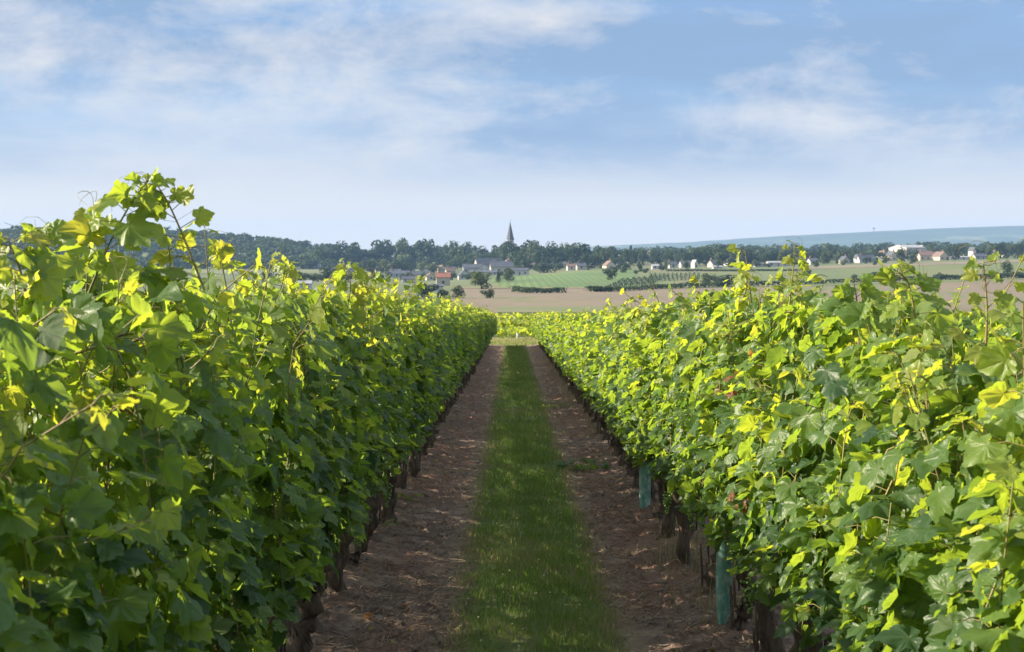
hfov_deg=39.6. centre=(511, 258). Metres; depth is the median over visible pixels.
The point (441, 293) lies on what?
bush
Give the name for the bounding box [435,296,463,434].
grapevine
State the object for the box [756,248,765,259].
tree
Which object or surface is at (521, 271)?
house
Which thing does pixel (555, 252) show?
tree
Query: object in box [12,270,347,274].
meadow
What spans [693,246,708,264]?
tree
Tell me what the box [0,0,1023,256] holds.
sky
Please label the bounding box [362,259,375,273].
tree
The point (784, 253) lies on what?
tree
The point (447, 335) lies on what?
grapevine
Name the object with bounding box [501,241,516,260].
tree
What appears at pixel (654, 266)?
house
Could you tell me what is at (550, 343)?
grapevine
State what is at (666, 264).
tree
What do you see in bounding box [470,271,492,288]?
bush
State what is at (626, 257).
tree
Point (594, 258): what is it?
tree
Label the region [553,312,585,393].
grapevine
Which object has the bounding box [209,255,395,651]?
grapevine
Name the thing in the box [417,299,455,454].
grapevine
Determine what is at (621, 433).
grapevine
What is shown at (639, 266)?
tree
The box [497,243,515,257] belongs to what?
tree
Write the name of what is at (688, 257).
tree
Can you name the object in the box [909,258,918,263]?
tree
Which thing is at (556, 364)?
grapevine
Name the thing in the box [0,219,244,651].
grapevine
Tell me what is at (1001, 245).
tree
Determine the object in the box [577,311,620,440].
grapevine
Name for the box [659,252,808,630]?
grapevine
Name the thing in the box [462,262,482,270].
house
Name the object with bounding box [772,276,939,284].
hedge
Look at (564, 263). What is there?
house
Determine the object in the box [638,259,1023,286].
pasture
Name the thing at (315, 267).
house
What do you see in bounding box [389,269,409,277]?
house
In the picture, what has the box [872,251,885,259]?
tree
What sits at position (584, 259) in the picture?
tree
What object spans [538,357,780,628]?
dry grass
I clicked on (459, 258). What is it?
tree
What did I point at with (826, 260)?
tree
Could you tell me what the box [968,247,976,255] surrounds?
house
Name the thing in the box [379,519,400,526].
weed
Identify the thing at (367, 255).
tree
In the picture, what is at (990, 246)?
tree
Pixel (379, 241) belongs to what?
tree
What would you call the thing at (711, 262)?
house
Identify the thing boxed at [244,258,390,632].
grapevine
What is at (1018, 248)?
tree
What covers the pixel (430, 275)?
house
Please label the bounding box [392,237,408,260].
tree
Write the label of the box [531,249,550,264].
tree
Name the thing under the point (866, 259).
tree
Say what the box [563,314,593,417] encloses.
grapevine
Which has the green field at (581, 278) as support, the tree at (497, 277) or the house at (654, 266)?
the tree at (497, 277)
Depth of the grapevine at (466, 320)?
24.14 m
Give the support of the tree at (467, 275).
on the ground at (454, 282)
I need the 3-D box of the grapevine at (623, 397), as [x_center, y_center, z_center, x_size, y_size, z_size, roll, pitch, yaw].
[1.287,1.290,11.288,0.994,2.128,1.612,0,0,1]
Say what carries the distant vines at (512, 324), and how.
on the ground at (454, 282)
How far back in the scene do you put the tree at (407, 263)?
1149.20 m
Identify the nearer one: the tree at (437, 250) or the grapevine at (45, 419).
the grapevine at (45, 419)
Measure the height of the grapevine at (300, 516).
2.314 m
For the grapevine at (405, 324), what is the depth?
10.98 m
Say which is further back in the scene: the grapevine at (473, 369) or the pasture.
the pasture
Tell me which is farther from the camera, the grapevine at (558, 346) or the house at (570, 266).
the house at (570, 266)
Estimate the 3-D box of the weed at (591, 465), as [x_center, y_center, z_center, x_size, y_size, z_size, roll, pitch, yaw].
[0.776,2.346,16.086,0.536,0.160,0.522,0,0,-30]
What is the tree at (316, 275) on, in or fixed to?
on the ground at (454, 282)
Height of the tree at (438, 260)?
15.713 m
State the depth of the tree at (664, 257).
1087.53 m
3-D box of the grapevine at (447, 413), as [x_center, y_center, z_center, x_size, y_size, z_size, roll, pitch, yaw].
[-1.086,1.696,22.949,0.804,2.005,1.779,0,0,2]
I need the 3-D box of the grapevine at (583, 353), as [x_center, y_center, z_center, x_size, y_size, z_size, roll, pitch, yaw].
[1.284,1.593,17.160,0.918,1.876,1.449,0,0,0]
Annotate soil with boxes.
[157,344,834,651]
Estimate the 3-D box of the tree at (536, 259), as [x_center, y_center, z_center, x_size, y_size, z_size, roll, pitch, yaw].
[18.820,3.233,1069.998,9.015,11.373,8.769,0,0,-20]
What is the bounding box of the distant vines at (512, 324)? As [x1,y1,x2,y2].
[495,312,974,338]
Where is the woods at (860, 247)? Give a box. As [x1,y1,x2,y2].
[546,239,1023,258]
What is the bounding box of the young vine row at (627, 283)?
[622,276,639,286]
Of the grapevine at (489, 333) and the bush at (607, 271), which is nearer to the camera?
the grapevine at (489, 333)
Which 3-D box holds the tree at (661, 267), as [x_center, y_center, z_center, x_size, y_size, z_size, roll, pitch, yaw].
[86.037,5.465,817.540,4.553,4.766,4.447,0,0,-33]
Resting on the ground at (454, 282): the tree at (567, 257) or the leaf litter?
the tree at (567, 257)
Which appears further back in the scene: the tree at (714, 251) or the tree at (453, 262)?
the tree at (453, 262)
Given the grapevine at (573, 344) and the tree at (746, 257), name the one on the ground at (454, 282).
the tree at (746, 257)
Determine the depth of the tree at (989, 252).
1014.19 m
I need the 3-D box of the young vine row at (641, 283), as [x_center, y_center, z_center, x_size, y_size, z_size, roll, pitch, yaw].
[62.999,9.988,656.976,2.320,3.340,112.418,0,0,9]
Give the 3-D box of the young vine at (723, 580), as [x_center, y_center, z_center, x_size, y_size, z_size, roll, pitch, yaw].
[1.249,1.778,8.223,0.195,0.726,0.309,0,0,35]
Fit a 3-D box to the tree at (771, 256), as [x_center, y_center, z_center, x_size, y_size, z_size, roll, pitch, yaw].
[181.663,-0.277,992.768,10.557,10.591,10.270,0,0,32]
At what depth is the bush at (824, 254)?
989.16 m
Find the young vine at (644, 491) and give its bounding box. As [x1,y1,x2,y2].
[632,456,650,508]
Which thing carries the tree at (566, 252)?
on the ground at (454, 282)
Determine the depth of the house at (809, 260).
961.62 m
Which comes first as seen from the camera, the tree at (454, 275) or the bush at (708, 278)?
the bush at (708, 278)
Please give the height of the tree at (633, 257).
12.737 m
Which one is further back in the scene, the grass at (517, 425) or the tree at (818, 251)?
the tree at (818, 251)
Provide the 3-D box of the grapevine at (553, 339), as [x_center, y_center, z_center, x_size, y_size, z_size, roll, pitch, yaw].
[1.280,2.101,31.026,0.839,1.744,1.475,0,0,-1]
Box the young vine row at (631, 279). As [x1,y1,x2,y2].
[616,277,633,286]
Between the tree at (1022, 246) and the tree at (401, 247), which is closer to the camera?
the tree at (1022, 246)
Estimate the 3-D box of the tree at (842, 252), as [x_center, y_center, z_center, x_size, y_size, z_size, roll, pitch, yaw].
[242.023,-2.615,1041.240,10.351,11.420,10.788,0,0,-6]
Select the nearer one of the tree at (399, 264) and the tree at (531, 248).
the tree at (531, 248)
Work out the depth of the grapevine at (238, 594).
3.90 m
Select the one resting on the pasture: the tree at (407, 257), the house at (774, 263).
the house at (774, 263)
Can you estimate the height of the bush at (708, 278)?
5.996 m
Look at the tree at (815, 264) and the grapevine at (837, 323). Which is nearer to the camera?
the grapevine at (837, 323)
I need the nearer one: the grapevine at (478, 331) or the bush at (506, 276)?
the grapevine at (478, 331)
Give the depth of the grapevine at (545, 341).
35.60 m
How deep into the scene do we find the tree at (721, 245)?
1029.18 m
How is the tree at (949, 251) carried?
on the ground at (454, 282)
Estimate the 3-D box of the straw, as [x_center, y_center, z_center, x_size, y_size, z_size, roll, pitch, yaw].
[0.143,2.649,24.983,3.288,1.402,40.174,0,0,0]
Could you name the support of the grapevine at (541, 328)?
on the soil
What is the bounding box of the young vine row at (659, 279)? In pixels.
[650,274,667,283]
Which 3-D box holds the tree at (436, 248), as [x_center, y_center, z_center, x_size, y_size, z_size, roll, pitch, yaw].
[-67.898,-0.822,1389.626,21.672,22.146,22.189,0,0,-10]
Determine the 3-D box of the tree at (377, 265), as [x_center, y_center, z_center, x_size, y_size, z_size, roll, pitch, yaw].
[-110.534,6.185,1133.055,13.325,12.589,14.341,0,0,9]
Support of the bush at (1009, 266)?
on the pasture
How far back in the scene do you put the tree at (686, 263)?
843.40 m
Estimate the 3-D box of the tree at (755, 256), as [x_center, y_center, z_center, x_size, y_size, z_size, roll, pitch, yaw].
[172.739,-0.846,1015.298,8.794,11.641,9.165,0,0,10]
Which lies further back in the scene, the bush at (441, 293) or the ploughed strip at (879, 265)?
the ploughed strip at (879, 265)
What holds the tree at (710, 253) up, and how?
on the ground at (454, 282)
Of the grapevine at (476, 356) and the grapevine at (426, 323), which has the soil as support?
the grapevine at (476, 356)
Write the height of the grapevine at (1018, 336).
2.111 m
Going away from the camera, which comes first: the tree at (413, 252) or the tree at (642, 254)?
the tree at (642, 254)
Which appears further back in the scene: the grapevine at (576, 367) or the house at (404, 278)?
the house at (404, 278)
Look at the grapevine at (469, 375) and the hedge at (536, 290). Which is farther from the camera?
the hedge at (536, 290)
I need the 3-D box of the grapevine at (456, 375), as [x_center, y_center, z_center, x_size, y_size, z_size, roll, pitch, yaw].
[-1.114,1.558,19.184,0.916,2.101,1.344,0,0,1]
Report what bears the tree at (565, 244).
on the ground at (454, 282)
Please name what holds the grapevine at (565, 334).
on the soil
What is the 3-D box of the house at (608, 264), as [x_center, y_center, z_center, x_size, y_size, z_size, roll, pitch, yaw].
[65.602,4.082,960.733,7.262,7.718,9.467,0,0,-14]
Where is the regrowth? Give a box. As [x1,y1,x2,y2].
[497,306,694,311]
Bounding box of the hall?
[889,245,925,259]
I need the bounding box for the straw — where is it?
[279,362,791,651]
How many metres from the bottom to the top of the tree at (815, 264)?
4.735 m
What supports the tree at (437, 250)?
on the ground at (454, 282)
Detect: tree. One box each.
[260,268,273,282]
[302,273,311,279]
[309,273,323,281]
[313,245,331,260]
[319,267,331,281]
[327,244,348,262]
[334,240,363,265]
[351,249,366,265]
[351,249,377,263]
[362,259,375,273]
[365,259,381,270]
[371,239,391,260]
[372,242,395,261]
[375,259,387,272]
[380,259,396,272]
[391,259,407,270]
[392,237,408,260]
[395,253,417,266]
[399,259,411,271]
[405,265,415,270]
[406,244,416,262]
[412,241,427,268]
[414,239,434,266]
[417,251,432,264]
[417,261,426,270]
[425,263,441,273]
[431,245,443,265]
[432,246,442,260]
[434,253,445,264]
[439,240,461,260]
[444,258,458,266]
[448,246,463,260]
[450,272,456,279]
[454,253,463,269]
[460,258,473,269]
[461,273,471,279]
[462,241,473,254]
[464,252,479,260]
[466,246,488,258]
[484,251,495,257]
[491,244,502,255]
[496,269,500,283]
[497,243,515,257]
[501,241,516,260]
[507,243,524,267]
[507,248,526,267]
[520,240,539,268]
[520,259,531,269]
[526,242,545,261]
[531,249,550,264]
[531,255,541,264]
[543,241,560,258]
[551,248,565,261]
[551,256,560,267]
[554,261,563,269]
[558,242,568,259]
[559,246,577,262]
[563,243,586,262]
[568,242,591,262]
[580,253,590,265]
[586,252,601,267]
[593,245,606,263]
[594,248,602,266]
[600,248,611,262]
[608,246,621,259]
[608,257,621,264]
[620,249,630,264]
[622,263,630,269]
[629,250,639,265]
[636,246,648,265]
[637,263,641,271]
[645,253,651,263]
[649,247,658,263]
[652,252,661,263]
[657,250,664,263]
[658,264,664,270]
[661,247,668,261]
[663,260,669,269]
[664,250,674,260]
[676,252,696,263]
[684,260,688,268]
[687,247,705,263]
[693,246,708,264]
[699,248,712,260]
[702,243,719,259]
[705,243,727,263]
[713,250,731,265]
[715,259,721,265]
[718,244,729,252]
[726,257,734,267]
[730,252,736,261]
[737,247,751,264]
[740,249,749,262]
[743,255,750,263]
[746,249,754,261]
[749,249,759,264]
[752,259,760,266]
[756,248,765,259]
[758,251,767,264]
[765,251,779,260]
[777,249,789,260]
[806,250,816,256]
[812,260,818,266]
[816,248,826,262]
[822,256,829,263]
[826,247,836,260]
[833,254,840,263]
[836,247,850,255]
[839,259,846,264]
[846,248,856,261]
[863,257,870,263]
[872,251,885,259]
[882,255,889,263]
[896,246,907,260]
[908,248,918,258]
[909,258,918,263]
[946,244,954,255]
[951,244,961,259]
[958,243,965,255]
[984,247,992,258]
[987,243,997,249]
[994,241,1007,257]
[1000,247,1010,257]
[1008,243,1016,255]
[1013,243,1021,257]
[1017,242,1023,254]
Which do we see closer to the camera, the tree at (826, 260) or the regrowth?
the regrowth
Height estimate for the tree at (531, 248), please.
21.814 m
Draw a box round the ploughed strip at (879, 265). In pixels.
[799,260,1019,268]
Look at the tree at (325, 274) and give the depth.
748.07 m
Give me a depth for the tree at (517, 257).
1104.53 m
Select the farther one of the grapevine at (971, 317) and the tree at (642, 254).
the tree at (642, 254)
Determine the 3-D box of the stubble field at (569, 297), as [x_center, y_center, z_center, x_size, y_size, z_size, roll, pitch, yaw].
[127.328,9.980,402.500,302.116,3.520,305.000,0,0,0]
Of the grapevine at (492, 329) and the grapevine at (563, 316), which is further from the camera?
the grapevine at (492, 329)
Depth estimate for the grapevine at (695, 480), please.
7.07 m
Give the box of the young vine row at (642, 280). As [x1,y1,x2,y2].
[634,275,650,285]
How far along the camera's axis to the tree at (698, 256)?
1002.79 m
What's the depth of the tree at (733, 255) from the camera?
957.00 m
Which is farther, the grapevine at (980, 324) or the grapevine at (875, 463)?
the grapevine at (980, 324)
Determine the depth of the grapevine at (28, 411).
9.14 m
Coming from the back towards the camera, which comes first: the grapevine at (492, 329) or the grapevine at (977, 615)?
the grapevine at (492, 329)
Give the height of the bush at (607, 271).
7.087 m
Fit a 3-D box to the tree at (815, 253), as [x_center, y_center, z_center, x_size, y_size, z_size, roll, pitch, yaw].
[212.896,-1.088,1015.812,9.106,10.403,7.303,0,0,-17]
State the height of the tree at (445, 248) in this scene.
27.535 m
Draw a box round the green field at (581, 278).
[486,270,634,286]
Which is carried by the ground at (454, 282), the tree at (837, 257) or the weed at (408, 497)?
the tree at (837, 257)
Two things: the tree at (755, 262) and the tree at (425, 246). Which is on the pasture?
the tree at (755, 262)
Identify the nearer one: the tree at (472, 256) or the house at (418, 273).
the house at (418, 273)
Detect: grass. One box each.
[434,343,656,651]
[490,336,538,345]
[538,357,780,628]
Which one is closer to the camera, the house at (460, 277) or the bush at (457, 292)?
the bush at (457, 292)
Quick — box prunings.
[292,387,778,651]
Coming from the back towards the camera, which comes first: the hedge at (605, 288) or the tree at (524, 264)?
the tree at (524, 264)
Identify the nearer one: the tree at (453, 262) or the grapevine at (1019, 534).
the grapevine at (1019, 534)
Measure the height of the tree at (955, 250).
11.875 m
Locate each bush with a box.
[417,283,438,298]
[437,290,449,297]
[451,285,465,297]
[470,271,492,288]
[480,289,494,297]
[501,268,514,281]
[537,262,556,272]
[602,267,617,279]
[620,267,626,272]
[700,273,716,284]
[713,274,734,285]
[820,251,827,261]
[1000,260,1013,273]
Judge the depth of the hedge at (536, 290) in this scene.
484.53 m
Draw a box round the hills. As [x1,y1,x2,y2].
[589,226,1023,250]
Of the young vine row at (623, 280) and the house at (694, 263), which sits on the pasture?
the house at (694, 263)
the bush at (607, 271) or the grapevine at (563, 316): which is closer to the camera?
the grapevine at (563, 316)
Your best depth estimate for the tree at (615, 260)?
1023.51 m
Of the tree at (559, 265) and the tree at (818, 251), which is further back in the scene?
the tree at (818, 251)
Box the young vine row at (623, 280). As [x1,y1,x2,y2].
[611,277,629,286]
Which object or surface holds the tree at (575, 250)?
on the ground at (454, 282)
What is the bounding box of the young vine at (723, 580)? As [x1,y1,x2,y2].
[714,520,732,624]
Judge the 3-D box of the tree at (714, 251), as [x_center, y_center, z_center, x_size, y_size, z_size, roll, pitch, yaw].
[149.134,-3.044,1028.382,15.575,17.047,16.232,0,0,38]
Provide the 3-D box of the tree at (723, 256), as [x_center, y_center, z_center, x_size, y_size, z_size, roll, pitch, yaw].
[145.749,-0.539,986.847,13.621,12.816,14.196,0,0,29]
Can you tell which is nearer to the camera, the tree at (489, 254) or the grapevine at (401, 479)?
the grapevine at (401, 479)
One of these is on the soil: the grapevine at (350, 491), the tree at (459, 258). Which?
the grapevine at (350, 491)
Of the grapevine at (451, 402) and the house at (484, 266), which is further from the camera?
the house at (484, 266)
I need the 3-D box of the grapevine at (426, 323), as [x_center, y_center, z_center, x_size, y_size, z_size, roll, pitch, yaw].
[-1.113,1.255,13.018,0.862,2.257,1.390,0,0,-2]
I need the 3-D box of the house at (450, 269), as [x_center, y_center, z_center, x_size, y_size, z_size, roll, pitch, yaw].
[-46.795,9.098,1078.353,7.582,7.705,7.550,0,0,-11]
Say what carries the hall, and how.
on the ground at (454, 282)
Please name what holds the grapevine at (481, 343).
on the soil
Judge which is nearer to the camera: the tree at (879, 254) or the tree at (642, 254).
the tree at (879, 254)
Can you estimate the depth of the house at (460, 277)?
923.28 m
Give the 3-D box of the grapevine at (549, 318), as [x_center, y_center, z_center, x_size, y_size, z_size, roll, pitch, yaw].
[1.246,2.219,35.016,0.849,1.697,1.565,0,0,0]
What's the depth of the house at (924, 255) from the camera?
1018.65 m
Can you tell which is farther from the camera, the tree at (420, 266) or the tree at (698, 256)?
the tree at (420, 266)
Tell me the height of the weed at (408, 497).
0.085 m
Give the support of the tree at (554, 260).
on the ground at (454, 282)
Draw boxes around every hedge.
[508,285,567,292]
[584,284,658,291]
[654,280,776,288]
[666,269,800,270]
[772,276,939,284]
[932,272,1023,279]
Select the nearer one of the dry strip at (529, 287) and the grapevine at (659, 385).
the grapevine at (659, 385)
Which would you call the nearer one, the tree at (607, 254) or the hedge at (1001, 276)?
the hedge at (1001, 276)
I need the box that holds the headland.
[493,337,535,344]
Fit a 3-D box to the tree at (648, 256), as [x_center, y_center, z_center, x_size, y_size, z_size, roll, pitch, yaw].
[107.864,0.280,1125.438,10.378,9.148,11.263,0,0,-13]
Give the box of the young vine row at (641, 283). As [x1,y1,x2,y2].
[639,275,655,285]
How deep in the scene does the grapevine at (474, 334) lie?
27.07 m
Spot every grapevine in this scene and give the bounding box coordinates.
[0,167,297,651]
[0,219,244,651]
[0,350,182,651]
[4,375,32,432]
[14,308,78,432]
[78,222,345,651]
[158,259,377,651]
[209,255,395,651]
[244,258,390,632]
[271,242,413,595]
[343,279,421,566]
[366,272,436,499]
[368,273,432,541]
[376,276,441,524]
[385,275,442,488]
[385,291,453,466]
[400,292,451,477]
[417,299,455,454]
[419,296,462,440]
[421,295,461,447]
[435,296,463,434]
[436,297,477,408]
[437,299,472,427]
[438,303,470,423]
[440,305,469,411]
[444,304,469,415]
[445,295,476,403]
[452,301,486,387]
[454,310,477,400]
[455,303,478,393]
[457,312,479,390]
[465,318,485,385]
[467,307,486,380]
[470,307,486,374]
[471,305,494,372]
[477,310,495,364]
[482,311,495,357]
[534,312,552,362]
[537,311,554,365]
[541,311,573,372]
[543,311,563,375]
[544,312,573,382]
[545,320,564,380]
[546,314,562,378]
[550,312,578,383]
[551,315,559,359]
[552,312,583,403]
[553,309,586,390]
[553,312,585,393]
[555,310,584,400]
[555,316,575,395]
[562,309,590,412]
[562,310,599,407]
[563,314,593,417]
[566,304,613,426]
[566,307,617,433]
[568,311,603,422]
[576,308,640,448]
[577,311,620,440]
[579,304,628,467]
[580,312,622,455]
[589,307,634,476]
[596,299,639,488]
[601,287,682,501]
[608,288,681,538]
[609,294,666,518]
[621,282,748,564]
[639,275,745,590]
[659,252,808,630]
[670,243,845,651]
[694,236,972,651]
[729,255,992,651]
[782,238,1023,651]
[846,297,1023,651]
[930,289,1022,374]
[954,295,1022,364]
[1004,307,1022,466]
[1014,528,1023,637]
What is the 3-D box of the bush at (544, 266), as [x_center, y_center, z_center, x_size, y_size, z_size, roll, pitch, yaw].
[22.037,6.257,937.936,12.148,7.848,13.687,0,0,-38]
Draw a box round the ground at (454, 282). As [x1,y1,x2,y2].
[6,237,1023,475]
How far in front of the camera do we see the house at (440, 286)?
510.84 m
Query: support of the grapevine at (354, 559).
on the soil
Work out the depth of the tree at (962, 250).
1050.81 m
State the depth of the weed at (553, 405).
25.68 m
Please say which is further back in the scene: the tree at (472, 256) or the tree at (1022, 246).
the tree at (472, 256)
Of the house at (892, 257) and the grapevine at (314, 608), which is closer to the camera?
the grapevine at (314, 608)
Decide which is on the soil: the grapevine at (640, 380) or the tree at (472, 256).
the grapevine at (640, 380)
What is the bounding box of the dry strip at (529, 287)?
[462,287,652,287]
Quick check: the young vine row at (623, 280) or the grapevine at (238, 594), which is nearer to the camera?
the grapevine at (238, 594)
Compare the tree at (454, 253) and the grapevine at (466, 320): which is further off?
the tree at (454, 253)
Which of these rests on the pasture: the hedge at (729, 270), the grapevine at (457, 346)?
the hedge at (729, 270)
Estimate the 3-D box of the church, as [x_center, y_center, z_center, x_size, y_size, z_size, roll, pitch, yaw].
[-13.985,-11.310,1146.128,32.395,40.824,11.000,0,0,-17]
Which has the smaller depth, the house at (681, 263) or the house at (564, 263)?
the house at (681, 263)
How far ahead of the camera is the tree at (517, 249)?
1131.81 m
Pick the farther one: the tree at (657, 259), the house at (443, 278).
the tree at (657, 259)
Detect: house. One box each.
[295,278,312,288]
[310,263,320,268]
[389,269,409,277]
[401,274,415,282]
[411,269,427,276]
[425,271,434,279]
[431,284,443,290]
[435,269,450,285]
[437,264,444,271]
[445,265,455,272]
[457,270,467,279]
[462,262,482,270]
[468,268,496,275]
[479,262,489,269]
[489,259,512,271]
[511,266,528,275]
[545,262,565,268]
[566,261,575,269]
[575,261,586,269]
[602,259,615,268]
[651,264,663,268]
[667,259,677,267]
[678,259,691,267]
[691,260,697,267]
[707,258,715,266]
[711,265,722,268]
[765,261,787,266]
[806,256,818,264]
[838,254,849,263]
[856,253,874,262]
[886,249,897,260]
[916,249,938,259]
[931,250,948,259]
[949,256,969,259]
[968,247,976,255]
[972,252,986,258]
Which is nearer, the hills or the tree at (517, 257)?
the tree at (517, 257)
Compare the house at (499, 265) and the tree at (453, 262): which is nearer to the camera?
the house at (499, 265)
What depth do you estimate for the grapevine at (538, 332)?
44.44 m
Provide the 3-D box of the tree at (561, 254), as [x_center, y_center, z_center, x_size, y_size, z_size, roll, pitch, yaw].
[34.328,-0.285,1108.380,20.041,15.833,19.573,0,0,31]
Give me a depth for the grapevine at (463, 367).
21.96 m
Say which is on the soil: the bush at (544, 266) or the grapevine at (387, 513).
the grapevine at (387, 513)
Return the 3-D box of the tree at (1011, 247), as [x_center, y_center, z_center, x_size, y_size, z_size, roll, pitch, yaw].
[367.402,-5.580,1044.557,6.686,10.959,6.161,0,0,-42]
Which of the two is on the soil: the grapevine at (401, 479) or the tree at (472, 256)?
the grapevine at (401, 479)
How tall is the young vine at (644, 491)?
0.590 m
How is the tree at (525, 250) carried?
on the ground at (454, 282)
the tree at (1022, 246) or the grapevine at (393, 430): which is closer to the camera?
the grapevine at (393, 430)
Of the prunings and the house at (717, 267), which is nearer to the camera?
the prunings
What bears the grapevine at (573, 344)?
on the soil
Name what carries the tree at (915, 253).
on the ground at (454, 282)
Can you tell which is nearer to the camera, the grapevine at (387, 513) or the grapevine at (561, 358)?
the grapevine at (387, 513)
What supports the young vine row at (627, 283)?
on the green field at (581, 278)
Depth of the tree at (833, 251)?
1098.81 m
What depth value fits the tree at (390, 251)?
1394.04 m
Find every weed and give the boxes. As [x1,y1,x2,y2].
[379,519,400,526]
[397,493,424,500]
[541,401,573,408]
[554,457,609,472]
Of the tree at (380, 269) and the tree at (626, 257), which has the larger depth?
the tree at (380, 269)
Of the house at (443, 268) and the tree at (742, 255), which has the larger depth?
the house at (443, 268)
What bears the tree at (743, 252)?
on the ground at (454, 282)
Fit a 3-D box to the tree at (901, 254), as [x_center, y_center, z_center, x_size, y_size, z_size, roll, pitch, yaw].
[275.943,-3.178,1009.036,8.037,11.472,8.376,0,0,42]
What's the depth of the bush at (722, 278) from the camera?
582.09 m
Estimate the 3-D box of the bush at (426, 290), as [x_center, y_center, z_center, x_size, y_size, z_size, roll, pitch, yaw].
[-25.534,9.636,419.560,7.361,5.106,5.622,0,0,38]
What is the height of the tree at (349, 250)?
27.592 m
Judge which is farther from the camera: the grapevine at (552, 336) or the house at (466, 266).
the house at (466, 266)
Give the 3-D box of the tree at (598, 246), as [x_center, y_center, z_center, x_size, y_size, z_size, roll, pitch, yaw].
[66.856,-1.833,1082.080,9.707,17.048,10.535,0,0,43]
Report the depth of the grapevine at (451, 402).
25.07 m
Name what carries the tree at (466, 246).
on the ground at (454, 282)
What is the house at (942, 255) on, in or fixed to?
on the ground at (454, 282)
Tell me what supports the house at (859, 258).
on the ground at (454, 282)
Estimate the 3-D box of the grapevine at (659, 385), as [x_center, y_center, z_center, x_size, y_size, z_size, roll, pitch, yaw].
[1.318,1.189,9.098,0.958,2.191,1.494,0,0,2]
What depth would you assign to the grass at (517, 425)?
10.99 m
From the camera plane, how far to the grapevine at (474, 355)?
30.15 m
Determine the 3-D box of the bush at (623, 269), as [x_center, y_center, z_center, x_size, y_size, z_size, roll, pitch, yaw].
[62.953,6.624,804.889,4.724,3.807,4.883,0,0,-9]
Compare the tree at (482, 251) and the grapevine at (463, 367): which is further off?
the tree at (482, 251)
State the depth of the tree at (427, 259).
1362.00 m
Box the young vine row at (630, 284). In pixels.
[628,276,645,285]
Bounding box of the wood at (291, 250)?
[0,225,341,269]
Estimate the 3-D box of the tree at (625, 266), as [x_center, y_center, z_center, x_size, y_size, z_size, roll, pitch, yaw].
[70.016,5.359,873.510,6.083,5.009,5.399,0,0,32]
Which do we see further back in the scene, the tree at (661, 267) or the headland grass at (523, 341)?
the tree at (661, 267)
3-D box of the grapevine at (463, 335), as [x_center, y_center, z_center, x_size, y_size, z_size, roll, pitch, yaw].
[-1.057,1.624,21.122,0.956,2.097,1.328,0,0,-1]
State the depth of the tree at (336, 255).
1368.42 m
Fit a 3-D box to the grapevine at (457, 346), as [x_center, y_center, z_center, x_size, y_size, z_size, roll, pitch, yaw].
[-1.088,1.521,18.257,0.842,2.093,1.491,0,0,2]
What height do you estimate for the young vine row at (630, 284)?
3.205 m
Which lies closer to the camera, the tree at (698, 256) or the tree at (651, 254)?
the tree at (698, 256)
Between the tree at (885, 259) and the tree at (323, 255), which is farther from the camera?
the tree at (323, 255)
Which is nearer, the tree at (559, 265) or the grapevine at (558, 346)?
the grapevine at (558, 346)
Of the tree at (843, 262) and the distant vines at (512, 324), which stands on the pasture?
the tree at (843, 262)
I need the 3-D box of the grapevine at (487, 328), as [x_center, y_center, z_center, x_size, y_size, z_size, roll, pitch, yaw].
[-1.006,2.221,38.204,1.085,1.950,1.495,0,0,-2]
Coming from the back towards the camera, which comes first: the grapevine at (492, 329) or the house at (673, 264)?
the house at (673, 264)
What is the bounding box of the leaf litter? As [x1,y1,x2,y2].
[299,375,733,650]
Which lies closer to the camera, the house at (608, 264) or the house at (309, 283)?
the house at (309, 283)
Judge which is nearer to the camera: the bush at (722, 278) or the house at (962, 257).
the bush at (722, 278)
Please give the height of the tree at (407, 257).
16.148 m
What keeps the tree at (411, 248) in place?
on the ground at (454, 282)
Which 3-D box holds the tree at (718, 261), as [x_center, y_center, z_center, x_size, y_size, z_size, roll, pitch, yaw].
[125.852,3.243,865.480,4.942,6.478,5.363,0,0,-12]
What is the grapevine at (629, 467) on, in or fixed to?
on the soil
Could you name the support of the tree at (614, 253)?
on the ground at (454, 282)
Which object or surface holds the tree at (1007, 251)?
on the ground at (454, 282)
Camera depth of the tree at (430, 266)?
1122.04 m
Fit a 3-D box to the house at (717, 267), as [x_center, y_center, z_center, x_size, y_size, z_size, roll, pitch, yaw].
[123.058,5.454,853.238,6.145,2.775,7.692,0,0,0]
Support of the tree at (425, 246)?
on the ground at (454, 282)
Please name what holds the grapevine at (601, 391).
on the soil
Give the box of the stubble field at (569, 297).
[451,280,1023,312]
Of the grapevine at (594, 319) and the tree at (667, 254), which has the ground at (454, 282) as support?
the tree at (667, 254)
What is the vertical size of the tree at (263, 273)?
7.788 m
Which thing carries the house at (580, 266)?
on the ground at (454, 282)
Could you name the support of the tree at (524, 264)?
on the ground at (454, 282)
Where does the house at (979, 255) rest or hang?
on the ground at (454, 282)
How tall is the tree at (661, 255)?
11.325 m
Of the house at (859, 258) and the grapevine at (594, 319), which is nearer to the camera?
the grapevine at (594, 319)
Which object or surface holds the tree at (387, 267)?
on the ground at (454, 282)
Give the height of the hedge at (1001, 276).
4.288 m
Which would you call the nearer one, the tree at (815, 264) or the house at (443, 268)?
the tree at (815, 264)
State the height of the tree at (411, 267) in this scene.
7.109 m
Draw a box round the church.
[474,223,513,265]
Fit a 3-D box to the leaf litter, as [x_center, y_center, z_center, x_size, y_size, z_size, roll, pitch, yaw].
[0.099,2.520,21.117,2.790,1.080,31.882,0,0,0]
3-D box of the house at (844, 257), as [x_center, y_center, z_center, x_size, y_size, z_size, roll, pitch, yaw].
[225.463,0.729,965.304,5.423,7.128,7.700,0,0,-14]
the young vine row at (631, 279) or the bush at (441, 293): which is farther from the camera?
the young vine row at (631, 279)

